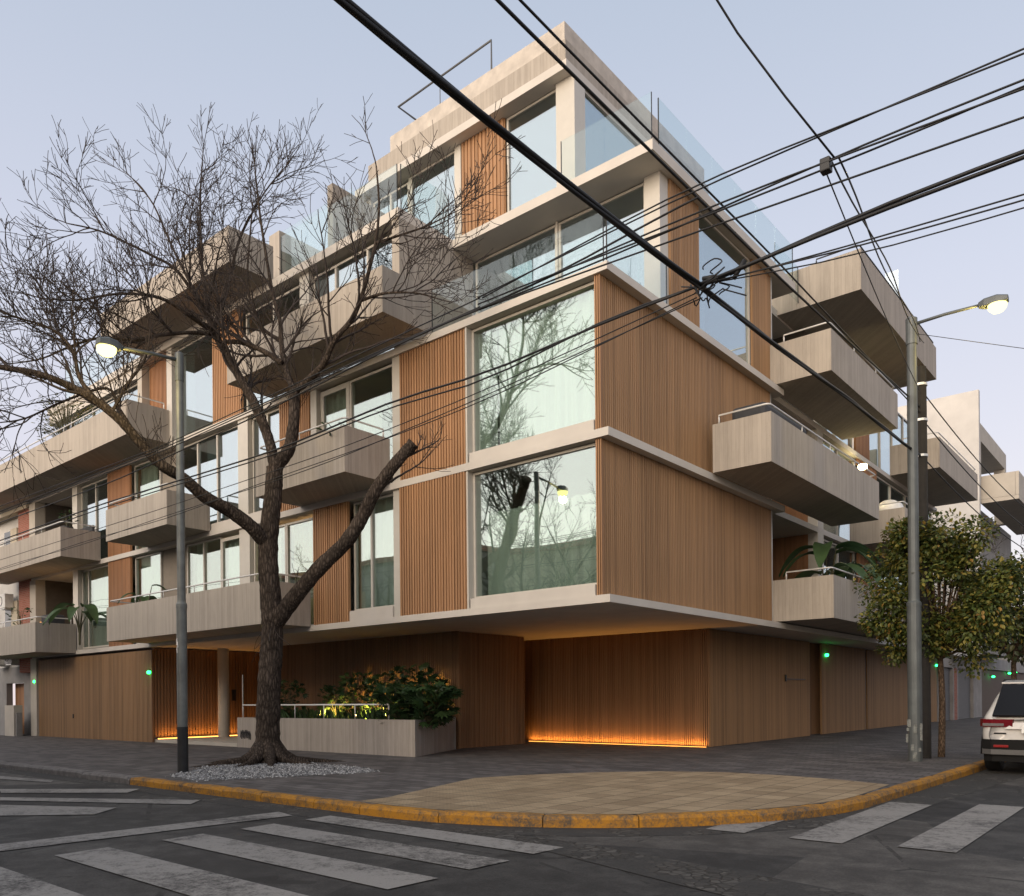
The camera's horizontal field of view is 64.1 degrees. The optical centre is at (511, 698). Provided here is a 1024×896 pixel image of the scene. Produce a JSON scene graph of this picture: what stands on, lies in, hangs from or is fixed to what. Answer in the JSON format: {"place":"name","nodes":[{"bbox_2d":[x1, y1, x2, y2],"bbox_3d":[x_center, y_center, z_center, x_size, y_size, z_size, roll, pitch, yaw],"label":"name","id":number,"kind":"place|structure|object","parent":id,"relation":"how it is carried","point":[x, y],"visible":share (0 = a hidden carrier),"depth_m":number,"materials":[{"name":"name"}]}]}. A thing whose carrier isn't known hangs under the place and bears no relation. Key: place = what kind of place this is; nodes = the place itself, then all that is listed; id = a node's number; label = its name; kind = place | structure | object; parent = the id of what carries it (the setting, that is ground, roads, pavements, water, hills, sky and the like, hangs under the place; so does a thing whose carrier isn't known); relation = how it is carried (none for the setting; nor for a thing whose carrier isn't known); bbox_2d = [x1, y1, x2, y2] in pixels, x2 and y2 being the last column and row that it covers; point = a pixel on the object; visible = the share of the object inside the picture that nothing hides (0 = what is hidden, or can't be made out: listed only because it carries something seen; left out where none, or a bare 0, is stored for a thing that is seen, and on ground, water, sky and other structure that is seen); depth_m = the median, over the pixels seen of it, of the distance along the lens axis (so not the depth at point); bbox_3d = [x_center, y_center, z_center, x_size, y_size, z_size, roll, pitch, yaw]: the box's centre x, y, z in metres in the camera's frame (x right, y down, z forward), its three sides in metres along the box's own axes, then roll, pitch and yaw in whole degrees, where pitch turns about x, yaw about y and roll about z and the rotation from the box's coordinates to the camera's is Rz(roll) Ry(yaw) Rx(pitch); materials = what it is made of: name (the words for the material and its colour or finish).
{"place":"outdoors","nodes":[
{"label":"outdoors","id":0,"kind":"place"},
{"bbox_2d":[0,705,22,735],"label":"front wall","id":1,"kind":"structure","parent":0,"point":[11,720],"depth_m":33.30,"materials":[{"name":"concrete"}]},
{"bbox_2d":[0,501,31,734],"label":"brick house","id":2,"kind":"structure","parent":0,"point":[11,675],"depth_m":35.01,"materials":[{"name":"white brick"}]},
{"bbox_2d":[0,593,13,610],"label":"air conditioner","id":3,"kind":"object","parent":2,"relation":"attached to","point":[6,602],"visible":0.95,"depth_m":34.89,"materials":[{"name":"white plastic"}]},
{"bbox_2d":[5,600,18,626],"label":"window","id":4,"kind":"structure","parent":2,"relation":"in","point":[15,616],"depth_m":35.01,"materials":[{"name":"clear glass"}]},
{"bbox_2d":[15,683,23,733],"bbox_3d":[-21.178,0.423,35.593,2.000,2.200,0.100,-1,0,40],"label":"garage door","id":5,"kind":"structure","parent":2,"relation":"in","point":[19,688],"depth_m":35.81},
{"bbox_2d":[0,298,479,506],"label":"overhead cable","id":6,"kind":"object","parent":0,"point":[269,395],"visible":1,"depth_m":12.64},
{"bbox_2d":[165,762,379,781],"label":"gravel","id":7,"kind":"structure","parent":0,"point":[262,768],"depth_m":15.25,"materials":[{"name":"gravel"}]},
{"bbox_2d":[0,21,977,748],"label":"apartment building","id":8,"kind":"structure","parent":0,"point":[600,543],"depth_m":21.28,"materials":[{"name":"paint"}]},
{"bbox_2d":[31,392,95,444],"bbox_3d":[-15.972,-9.827,29.318,2.120,1.775,2.191,-1,0,40],"label":"balcony bush","id":9,"kind":"object","parent":8,"relation":"on","point":[64,421],"visible":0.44,"depth_m":29.07,"materials":[{"name":"green plant"}]},
{"bbox_2d":[43,602,106,644],"bbox_3d":[-15.500,-2.692,29.186,2.686,1.529,2.316,-1,0,40],"label":"broad leaf plant","id":10,"kind":"object","parent":8,"relation":"on","point":[92,614],"visible":0.98,"depth_m":29.18,"materials":[{"name":"green plant"}]},
{"bbox_2d":[81,477,107,558],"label":"window","id":11,"kind":"structure","parent":8,"relation":"in","point":[97,496],"depth_m":29.98,"materials":[{"name":"glass"}]},
{"bbox_2d":[82,565,108,648],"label":"window","id":12,"kind":"structure","parent":8,"relation":"in","point":[100,577],"depth_m":30.39,"materials":[{"name":"glass"}]},
{"bbox_2d":[71,383,137,425],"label":"window","id":13,"kind":"structure","parent":8,"relation":"in","point":[134,398],"depth_m":29.13,"materials":[{"name":"glass"}]},
{"bbox_2d":[134,456,162,549],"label":"window","id":14,"kind":"structure","parent":8,"relation":"in","point":[151,476],"depth_m":27.77,"materials":[{"name":"glass"}]},
{"bbox_2d":[135,551,163,643],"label":"window","id":15,"kind":"structure","parent":8,"relation":"in","point":[152,567],"depth_m":27.74,"materials":[{"name":"glass"}]},
{"bbox_2d":[178,336,212,434],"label":"window","id":16,"kind":"structure","parent":8,"relation":"in","point":[197,385],"depth_m":25.43,"materials":[{"name":"glass"}]},
{"bbox_2d":[187,537,223,592],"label":"window","id":17,"kind":"structure","parent":8,"relation":"in","point":[202,550],"depth_m":25.81,"materials":[{"name":"glass"}]},
{"bbox_2d":[184,425,237,523],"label":"window","id":18,"kind":"structure","parent":8,"relation":"in","point":[219,450],"depth_m":24.67,"materials":[{"name":"glass"}]},
{"bbox_2d":[221,535,239,587],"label":"window","id":19,"kind":"structure","parent":8,"relation":"in","point":[233,541],"depth_m":24.54,"materials":[{"name":"glass"}]},
{"bbox_2d":[252,408,278,512],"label":"window","id":20,"kind":"structure","parent":8,"relation":"in","point":[257,439],"depth_m":23.34,"materials":[{"name":"glass"}]},
{"bbox_2d":[254,524,286,581],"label":"window","id":21,"kind":"structure","parent":8,"relation":"in","point":[284,525],"depth_m":23.09,"materials":[{"name":"glass"}]},
{"bbox_2d":[246,285,299,409],"bbox_3d":[-6.592,-9.689,22.778,2.760,2.840,0.094,-1,0,40],"label":"window","id":22,"kind":"structure","parent":8,"relation":"in","point":[266,321],"depth_m":22.88,"materials":[{"name":"glass"}]},
{"bbox_2d":[286,517,313,624],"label":"window","id":23,"kind":"structure","parent":8,"relation":"in","point":[303,533],"depth_m":22.28,"materials":[{"name":"glass"}]},
{"bbox_2d":[320,381,355,498],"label":"window","id":24,"kind":"structure","parent":8,"relation":"in","point":[338,397],"depth_m":21.22,"materials":[{"name":"glass"}]},
{"bbox_2d":[314,234,391,380],"bbox_3d":[-3.865,-9.714,20.629,3.300,2.840,0.300,-1,0,40],"label":"window","id":25,"kind":"structure","parent":8,"relation":"in","point":[334,281],"depth_m":20.99,"materials":[{"name":"glass"}]},
{"bbox_2d":[350,364,391,492],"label":"window","id":26,"kind":"structure","parent":8,"relation":"in","point":[375,420],"depth_m":20.49,"materials":[{"name":"glass"}]},
{"bbox_2d":[354,493,393,610],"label":"window","id":27,"kind":"structure","parent":8,"relation":"in","point":[377,536],"depth_m":20.25,"materials":[{"name":"glass"}]},
{"bbox_2d":[373,182,408,212],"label":"window","id":28,"kind":"structure","parent":8,"relation":"in","point":[391,195],"depth_m":23.09,"materials":[{"name":"metal"}]},
{"bbox_2d":[409,150,454,215],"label":"window","id":29,"kind":"structure","parent":8,"relation":"in","point":[441,160],"depth_m":22.18,"materials":[{"name":"metal"}]},
{"bbox_2d":[476,225,555,313],"bbox_3d":[0.173,-9.780,20.328,2.600,2.920,0.315,-1,0,40],"label":"window","id":30,"kind":"structure","parent":8,"relation":"in","point":[526,259],"depth_m":20.15,"materials":[{"name":"glass"}]},
{"bbox_2d":[507,89,556,211],"bbox_3d":[0.513,-12.958,19.834,1.580,2.890,0.090,-1,0,40],"label":"window","id":31,"kind":"structure","parent":8,"relation":"in","point":[553,93],"depth_m":20.27,"materials":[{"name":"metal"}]},
{"bbox_2d":[472,281,594,451],"bbox_3d":[0.504,-6.733,17.029,3.300,2.740,0.345,-1,0,40],"label":"window","id":32,"kind":"structure","parent":8,"relation":"in","point":[562,396],"depth_m":17.13,"materials":[{"name":"glass"}]},
{"bbox_2d":[473,443,596,597],"bbox_3d":[0.523,-3.578,17.018,3.300,2.770,0.315,-1,0,40],"label":"window","id":33,"kind":"structure","parent":8,"relation":"in","point":[548,545],"depth_m":17.10,"materials":[{"name":"glass"}]},
{"bbox_2d":[559,183,644,286],"bbox_3d":[2.120,-9.798,18.698,2.360,2.920,0.314,-1,0,40],"label":"window","id":34,"kind":"structure","parent":8,"relation":"in","point":[574,235],"depth_m":19.16,"materials":[{"name":"glass"}]},
{"bbox_2d":[585,91,639,171],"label":"window","id":35,"kind":"structure","parent":8,"relation":"in","point":[606,139],"depth_m":19.97,"materials":[{"name":"glass"}]},
{"bbox_2d":[699,213,749,364],"bbox_3d":[5.164,-9.825,19.974,0.090,2.940,2.880,-1,0,40],"label":"window","id":36,"kind":"structure","parent":8,"relation":"in","point":[716,321],"depth_m":20.01,"materials":[{"name":"glass"}]},
{"bbox_2d":[732,402,806,433],"bbox_3d":[6.229,-6.050,19.679,0.950,1.390,2.750,-1,0,40],"label":"balcony railing","id":37,"kind":"object","parent":8,"relation":"on","point":[751,411],"visible":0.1,"depth_m":18.74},
{"bbox_2d":[773,562,796,580],"bbox_3d":[8.397,-3.144,25.704,1.100,2.200,0.040,-1,0,40],"label":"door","id":38,"kind":"structure","parent":8,"relation":"in","point":[776,567],"depth_m":25.61,"materials":[{"name":"wood"}]},
{"bbox_2d":[779,540,881,589],"bbox_3d":[8.795,-3.305,22.863,3.046,2.118,2.809,-1,0,40],"label":"broad leaf plant","id":39,"kind":"object","parent":8,"relation":"on","point":[820,551],"visible":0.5,"depth_m":22.66,"materials":[{"name":"green plant"}]},
{"bbox_2d":[823,441,853,540],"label":"window","id":40,"kind":"structure","parent":8,"relation":"in","point":[843,531],"depth_m":27.00,"materials":[{"name":"glass"}]},
{"bbox_2d":[824,539,854,580],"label":"window","id":41,"kind":"structure","parent":8,"relation":"in","point":[844,556],"depth_m":26.69,"materials":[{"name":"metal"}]},
{"bbox_2d":[820,644,865,733],"bbox_3d":[12.134,-0.353,29.874,0.062,3.110,4.800,-1,0,40],"label":"garage door","id":42,"kind":"structure","parent":8,"relation":"in","point":[842,673],"depth_m":29.61,"materials":[{"name":"wood"}]},
{"bbox_2d":[822,561,898,586],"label":"broad leaf plant","id":43,"kind":"object","parent":8,"relation":"on","point":[849,570],"visible":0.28,"depth_m":23.70,"materials":[{"name":"green plant"}]},
{"bbox_2d":[866,649,907,728],"bbox_3d":[15.857,-0.386,34.322,0.062,3.110,6.300,-1,0,40],"label":"garage door","id":44,"kind":"structure","parent":8,"relation":"in","point":[886,687],"depth_m":33.64,"materials":[{"name":"wood"}]},
{"bbox_2d":[869,412,906,474],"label":"window","id":45,"kind":"structure","parent":8,"relation":"in","point":[880,443],"depth_m":31.16,"materials":[{"name":"glass"}]},
{"bbox_2d":[877,476,930,518],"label":"window","id":46,"kind":"structure","parent":8,"relation":"in","point":[887,491],"depth_m":31.32,"materials":[{"name":"glass"}]},
{"bbox_2d":[930,658,936,721],"bbox_3d":[19.451,-0.419,38.616,0.062,3.110,4.700,-1,0,40],"label":"garage door","id":47,"kind":"structure","parent":8,"relation":"in","point":[933,669],"depth_m":39.92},
{"bbox_2d":[0,716,983,815],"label":"pavement","id":48,"kind":"structure","parent":0,"point":[878,755],"depth_m":17.82,"materials":[{"name":"concrete"}]},
{"bbox_2d":[95,337,188,772],"bbox_3d":[-6.703,-2.548,14.903,0.330,7.980,1.612,-1,0,40],"label":"street lamp","id":49,"kind":"object","parent":48,"relation":"on","point":[108,347],"visible":0.94,"depth_m":15.38,"materials":[{"name":"metal"}]},
{"bbox_2d":[0,93,524,767],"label":"bare tree","id":50,"kind":"object","parent":48,"relation":"on","point":[268,747],"visible":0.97,"depth_m":17.02,"materials":[{"name":"brown plant"}]},
{"bbox_2d":[237,675,455,756],"bbox_3d":[-4.291,0.331,22.365,7.480,2.120,2.628,-1,0,40],"label":"concrete planter","id":51,"kind":"object","parent":48,"relation":"on","point":[406,738],"visible":0.91,"depth_m":20.61,"materials":[{"name":"concrete"}]},
{"bbox_2d":[280,679,308,717],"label":"planter shrub","id":52,"kind":"object","parent":51,"relation":"in","point":[298,689],"visible":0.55,"depth_m":24.29,"materials":[{"name":"green plant"}]},
{"bbox_2d":[315,683,357,718],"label":"planter shrub","id":53,"kind":"object","parent":51,"relation":"in","point":[330,690],"visible":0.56,"depth_m":23.40,"materials":[{"name":"green plant"}]},
{"bbox_2d":[281,706,396,718],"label":"ground cover","id":54,"kind":"object","parent":51,"relation":"on","point":[311,713],"visible":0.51,"depth_m":22.19,"materials":[{"name":"green plant"}]},
{"bbox_2d":[335,671,381,718],"bbox_3d":[-4.239,-0.053,22.665,1.350,1.437,1.372,-1,0,-12],"label":"planter shrub","id":55,"kind":"object","parent":51,"relation":"in","point":[340,691],"visible":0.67,"depth_m":22.52,"materials":[{"name":"green plant"}]},
{"bbox_2d":[362,672,404,718],"bbox_3d":[-3.423,-0.035,22.076,1.413,1.367,1.336,-1,0,40],"label":"planter shrub","id":56,"kind":"object","parent":51,"relation":"in","point":[369,681],"visible":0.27,"depth_m":21.99,"materials":[{"name":"green plant"}]},
{"bbox_2d":[371,681,423,719],"bbox_3d":[-2.769,0.173,19.825,1.327,1.231,1.323,-1,0,21],"label":"planter shrub","id":57,"kind":"object","parent":51,"relation":"in","point":[380,696],"visible":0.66,"depth_m":19.63,"materials":[{"name":"green plant"}]},
{"bbox_2d":[387,662,434,710],"bbox_3d":[-2.690,-0.163,21.175,1.415,1.609,1.347,-1,0,5],"label":"planter shrub","id":58,"kind":"object","parent":51,"relation":"in","point":[404,679],"visible":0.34,"depth_m":21.12,"materials":[{"name":"green plant"}]},
{"bbox_2d":[397,681,464,729],"bbox_3d":[-1.951,0.145,19.459,1.795,1.195,1.653,-1,0,40],"label":"planter shrub","id":59,"kind":"object","parent":51,"relation":"in","point":[442,693],"visible":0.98,"depth_m":19.21,"materials":[{"name":"green plant"}]},
{"bbox_2d":[363,771,887,813],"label":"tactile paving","id":60,"kind":"structure","parent":48,"relation":"on","point":[644,792],"depth_m":11.39,"materials":[{"name":"beige tile"}]},
{"bbox_2d":[917,365,931,758],"bbox_3d":[8.623,-2.821,17.315,0.410,8.350,0.292,-1,0,40],"label":"utility pole","id":61,"kind":"object","parent":48,"relation":"on","point":[923,506],"visible":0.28,"depth_m":17.16,"materials":[{"name":"concrete"}]},
{"bbox_2d":[495,0,919,406],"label":"overhead cable","id":62,"kind":"object","parent":61,"relation":"attached to","point":[576,78],"visible":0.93,"depth_m":8.66,"materials":[{"name":"rubber"}]},
{"bbox_2d":[518,0,919,412],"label":"overhead cable","id":63,"kind":"object","parent":61,"relation":"attached to","point":[553,34],"visible":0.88,"depth_m":8.94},
{"bbox_2d":[701,287,920,456],"bbox_3d":[5.236,-4.616,12.715,0.100,1.014,11.416,-1,0,37],"label":"overhead cable","id":64,"kind":"object","parent":61,"relation":"attached to","point":[741,318],"visible":0.95,"depth_m":10.49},
{"bbox_2d":[681,258,746,307],"bbox_3d":[1.846,-4.050,7.962,0.628,0.406,0.769,-1,0,-32],"label":"cable junction","id":65,"kind":"object","parent":64,"relation":"attached to","point":[737,272],"visible":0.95,"depth_m":7.96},
{"bbox_2d":[1,290,683,544],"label":"overhead cable","id":66,"kind":"object","parent":65,"relation":"attached to","point":[532,356],"visible":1,"depth_m":11.27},
{"bbox_2d":[0,286,694,540],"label":"overhead cable","id":67,"kind":"object","parent":65,"relation":"attached to","point":[572,336],"visible":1,"depth_m":10.81,"materials":[{"name":"rubber"}]},
{"bbox_2d":[1,291,699,559],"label":"overhead cable","id":68,"kind":"object","parent":65,"relation":"attached to","point":[404,422],"visible":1,"depth_m":10.57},
{"bbox_2d":[0,297,702,569],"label":"overhead cable","id":69,"kind":"object","parent":65,"relation":"attached to","point":[648,321],"visible":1,"depth_m":10.59,"materials":[{"name":"rubber"}]},
{"bbox_2d":[334,0,701,288],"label":"overhead cable","id":70,"kind":"object","parent":65,"relation":"attached to","point":[383,34],"visible":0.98,"depth_m":5.75,"materials":[{"name":"rubber"}]},
{"bbox_2d":[700,149,1023,286],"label":"overhead cable","id":71,"kind":"object","parent":65,"relation":"attached to","point":[889,205],"visible":0.98,"depth_m":6.92,"materials":[{"name":"rubber"}]},
{"bbox_2d":[702,194,1023,284],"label":"overhead cable","id":72,"kind":"object","parent":65,"relation":"attached to","point":[800,259],"visible":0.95,"depth_m":6.97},
{"bbox_2d":[709,207,1023,283],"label":"overhead cable","id":73,"kind":"object","parent":65,"relation":"attached to","point":[876,248],"visible":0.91,"depth_m":7.04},
{"bbox_2d":[852,507,1023,756],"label":"leafy tree","id":74,"kind":"object","parent":48,"relation":"on","point":[957,626],"visible":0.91,"depth_m":16.98,"materials":[{"name":"green plant"}]},
{"bbox_2d":[852,389,1023,721],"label":"neighbouring house","id":75,"kind":"structure","parent":48,"relation":"on","point":[969,697],"depth_m":42.87,"materials":[{"name":"paint"}]},
{"bbox_2d":[905,294,1008,761],"bbox_3d":[8.706,-3.197,16.040,1.840,9.000,0.330,-1,0,37],"label":"street lamp","id":76,"kind":"object","parent":48,"relation":"on","point":[995,304],"visible":0.98,"depth_m":16.41,"materials":[{"name":"metal"}]},
{"bbox_2d":[954,550,1023,678],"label":"leafy tree","id":77,"kind":"object","parent":48,"relation":"on","point":[1014,652],"visible":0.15,"depth_m":23.83,"materials":[{"name":"green plant"}]},
{"bbox_2d":[0,772,1023,895],"bbox_3d":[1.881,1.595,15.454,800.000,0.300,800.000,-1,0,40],"label":"road","id":78,"kind":"structure","parent":0,"point":[877,862],"depth_m":7.54,"materials":[{"name":"asphalt"}]},
{"bbox_2d":[0,867,84,895],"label":"crossing stripe","id":79,"kind":"object","parent":78,"relation":"on","point":[13,883],"depth_m":6.44,"materials":[{"name":"white paint"}]},
{"bbox_2d":[0,805,116,815],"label":"lane stripe","id":80,"kind":"object","parent":78,"relation":"on","point":[6,810],"visible":1,"depth_m":11.06,"materials":[{"name":"white paint"}]},
{"bbox_2d":[0,789,136,792],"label":"lane stripe","id":81,"kind":"object","parent":78,"relation":"on","point":[65,790],"visible":1,"depth_m":13.46,"materials":[{"name":"white paint"}]},
{"bbox_2d":[0,760,137,784],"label":"grey kerb","id":82,"kind":"structure","parent":78,"relation":"on","point":[100,776],"depth_m":16.12,"materials":[{"name":"concrete"}]},
{"bbox_2d":[0,797,198,803],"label":"lane stripe","id":83,"kind":"object","parent":78,"relation":"on","point":[163,801],"visible":1,"depth_m":12.13,"materials":[{"name":"white paint"}]},
{"bbox_2d":[0,812,291,850],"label":"stop line","id":84,"kind":"object","parent":78,"relation":"on","point":[59,840],"visible":1,"depth_m":9.18,"materials":[{"name":"white paint"}]},
{"bbox_2d":[55,847,307,895],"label":"crossing stripe","id":85,"kind":"object","parent":78,"relation":"on","point":[188,880],"visible":1,"depth_m":6.84,"materials":[{"name":"white paint"}]},
{"bbox_2d":[165,834,435,888],"bbox_3d":[-2.164,1.472,7.623,3.650,0.001,0.520,-1,0,40],"label":"crossing stripe","id":86,"kind":"object","parent":78,"relation":"on","point":[377,876],"visible":1,"depth_m":7.34,"materials":[{"name":"white paint"}]},
{"bbox_2d":[242,824,509,868],"bbox_3d":[-1.580,1.466,8.321,3.650,0.001,0.500,-1,0,40],"label":"crossing stripe","id":87,"kind":"object","parent":78,"relation":"on","point":[451,858],"visible":1,"depth_m":8.06,"materials":[{"name":"white paint"}]},
{"bbox_2d":[305,816,562,853],"bbox_3d":[-1.035,1.461,8.973,3.650,0.001,0.440,-1,0,40],"label":"crossing stripe","id":88,"kind":"object","parent":78,"relation":"on","point":[520,846],"visible":1,"depth_m":8.72,"materials":[{"name":"white paint"}]},
{"bbox_2d":[0,762,1023,835],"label":"stone gutter","id":89,"kind":"object","parent":78,"relation":"on","point":[974,782],"visible":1,"depth_m":10.87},
{"bbox_2d":[130,760,1004,827],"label":"yellow kerb","id":90,"kind":"structure","parent":78,"relation":"on","point":[645,820],"depth_m":9.85,"materials":[{"name":"paint"}]},
{"bbox_2d":[440,829,866,895],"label":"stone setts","id":91,"kind":"structure","parent":78,"relation":"on","point":[722,881],"depth_m":6.80,"materials":[{"name":"stone"}]},
{"bbox_2d":[707,820,783,832],"bbox_3d":[2.795,1.427,9.451,0.450,0.001,1.530,-1,0,40],"label":"crossing stripe","id":92,"kind":"object","parent":78,"relation":"on","point":[743,827],"visible":0.6,"depth_m":9.14,"materials":[{"name":"white paint"}]},
{"bbox_2d":[790,802,930,842],"bbox_3d":[4.198,1.414,9.600,0.530,0.001,3.600,-1,0,40],"label":"crossing stripe","id":93,"kind":"object","parent":78,"relation":"on","point":[843,830],"visible":1,"depth_m":9.30,"materials":[{"name":"white paint"}]},
{"bbox_2d":[897,804,1023,851],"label":"crossing stripe","id":94,"kind":"object","parent":78,"relation":"on","point":[960,831],"visible":1,"depth_m":8.82,"materials":[{"name":"white paint"}]},
{"bbox_2d":[980,679,1023,770],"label":"parked car","id":95,"kind":"object","parent":78,"relation":"on","point":[1002,724],"visible":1,"depth_m":14.91,"materials":[{"name":"white paint"}]},
{"bbox_2d":[0,0,1023,704],"label":"sky","id":96,"kind":"structure","parent":0,"point":[838,62],"materials":[{"name":"blue"}]},
{"bbox_2d":[477,48,1023,298],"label":"overhead cable","id":97,"kind":"object","parent":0,"point":[930,89],"visible":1,"depth_m":7.62,"materials":[{"name":"rubber"}]},
{"bbox_2d":[478,79,1023,309],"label":"overhead cable","id":98,"kind":"object","parent":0,"point":[919,128],"visible":0.94,"depth_m":7.57,"materials":[{"name":"rubber"}]},
{"bbox_2d":[0,306,479,513],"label":"overhead cable","id":99,"kind":"object","parent":98,"relation":"attached to","point":[236,417],"visible":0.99,"depth_m":13.35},
{"bbox_2d":[0,196,698,522],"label":"overhead cable","id":100,"kind":"object","parent":98,"relation":"attached to","point":[624,236],"visible":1,"depth_m":11.02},
{"bbox_2d":[0,116,1023,511],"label":"overhead cable","id":101,"kind":"object","parent":98,"relation":"attached to","point":[606,264],"visible":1,"depth_m":8.40,"materials":[{"name":"rubber"}]},
{"bbox_2d":[820,156,832,175],"bbox_3d":[2.814,-4.774,7.328,0.090,0.120,0.090,-1,0,40],"label":"splice box","id":102,"kind":"object","parent":98,"relation":"hanging from","point":[826,168],"visible":0.89,"depth_m":7.30,"materials":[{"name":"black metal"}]},
{"bbox_2d":[716,0,834,157],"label":"overhead cable","id":103,"kind":"object","parent":102,"relation":"attached to","point":[774,81],"visible":1,"depth_m":7.10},
{"bbox_2d":[826,175,919,390],"bbox_3d":[5.459,-5.468,11.819,0.014,1.312,10.433,-1,0,31],"label":"overhead cable","id":104,"kind":"object","parent":102,"relation":"attached to","point":[868,275],"visible":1,"depth_m":9.78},
{"bbox_2d":[830,157,923,342],"bbox_3d":[5.512,-5.959,11.770,0.087,2.258,10.490,-1,0,31],"label":"overhead cable","id":105,"kind":"object","parent":102,"relation":"attached to","point":[866,225],"visible":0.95,"depth_m":9.73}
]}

